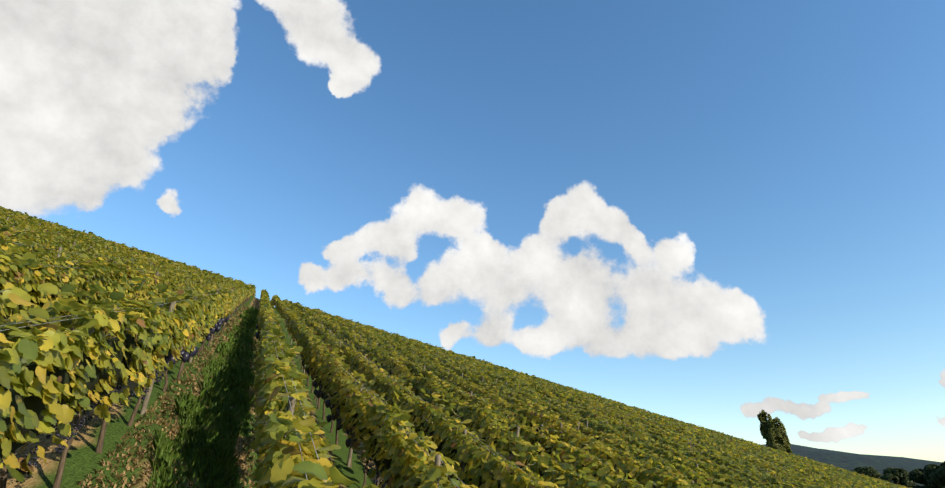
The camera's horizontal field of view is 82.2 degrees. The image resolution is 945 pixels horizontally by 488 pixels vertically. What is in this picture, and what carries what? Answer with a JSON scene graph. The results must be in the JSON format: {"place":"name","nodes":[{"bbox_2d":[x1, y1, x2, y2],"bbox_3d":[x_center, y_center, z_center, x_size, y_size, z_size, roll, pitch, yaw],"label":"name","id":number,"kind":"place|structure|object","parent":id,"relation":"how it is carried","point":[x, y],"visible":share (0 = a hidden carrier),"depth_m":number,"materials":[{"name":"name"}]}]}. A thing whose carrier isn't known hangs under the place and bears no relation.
{"place":"outdoors","nodes":[
{"label":"outdoors","id":0,"kind":"place"},
{"bbox_2d":[0,243,547,487],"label":"trellis wires","id":1,"kind":"object","parent":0,"point":[281,371],"visible":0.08,"depth_m":5.93,"materials":[{"name":"grey metal"}]},
{"bbox_2d":[0,296,941,487],"bbox_3d":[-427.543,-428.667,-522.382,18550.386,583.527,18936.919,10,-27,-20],"label":"ground","id":2,"kind":"structure","parent":0,"point":[83,457],"depth_m":7.38,"materials":[{"name":"green plant"}]},
{"bbox_2d":[77,305,258,487],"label":"lane grass","id":3,"kind":"structure","parent":2,"relation":"on","point":[207,451],"depth_m":7.65,"materials":[{"name":"green plant"}]},
{"bbox_2d":[2,305,525,487],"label":"grape clusters","id":4,"kind":"object","parent":2,"relation":"on","point":[186,355],"visible":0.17,"depth_m":8.70,"materials":[{"name":"purple food"}]},
{"bbox_2d":[0,231,565,487],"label":"vine leaves","id":5,"kind":"object","parent":2,"relation":"on","point":[60,345],"visible":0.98,"depth_m":4.33,"materials":[{"name":"green plant"}]},
{"bbox_2d":[0,280,649,487],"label":"vine trunks","id":6,"kind":"object","parent":2,"relation":"on","point":[58,477],"visible":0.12,"depth_m":6.68,"materials":[{"name":"brown wood"}]},
{"bbox_2d":[5,217,832,487],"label":"trellis posts","id":7,"kind":"object","parent":2,"relation":"on","point":[291,402],"visible":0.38,"depth_m":9.99,"materials":[{"name":"brown wood"}]},
{"bbox_2d":[0,206,910,487],"bbox_3d":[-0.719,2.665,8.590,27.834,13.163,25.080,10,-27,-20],"label":"vine leaves","id":8,"kind":"object","parent":2,"relation":"on","point":[188,317],"visible":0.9,"depth_m":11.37,"materials":[{"name":"green plant"}]},
{"bbox_2d":[757,409,792,452],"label":"poplar tree","id":9,"kind":"object","parent":2,"relation":"on","point":[774,436],"visible":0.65,"depth_m":156.17,"materials":[{"name":"green plant"}]},
{"bbox_2d":[852,466,881,478],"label":"leafy tree","id":10,"kind":"object","parent":2,"relation":"on","point":[870,471],"visible":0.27,"depth_m":223.08,"materials":[{"name":"green plant"}]},
{"bbox_2d":[880,467,916,487],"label":"tree","id":11,"kind":"object","parent":2,"relation":"on","point":[897,476],"visible":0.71,"depth_m":205.39,"materials":[{"name":"green plant"}]},
{"bbox_2d":[908,464,944,487],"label":"tree","id":12,"kind":"object","parent":2,"relation":"on","point":[918,476],"visible":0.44,"depth_m":185.76,"materials":[{"name":"green plant"}]},
{"bbox_2d":[923,461,944,485],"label":"tree","id":13,"kind":"object","parent":2,"relation":"on","point":[936,473],"visible":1,"depth_m":171.25,"materials":[{"name":"green plant"}]},
{"bbox_2d":[0,0,944,461],"label":"sky","id":14,"kind":"structure","parent":0,"point":[710,214],"materials":[{"name":"blue"}]}
]}

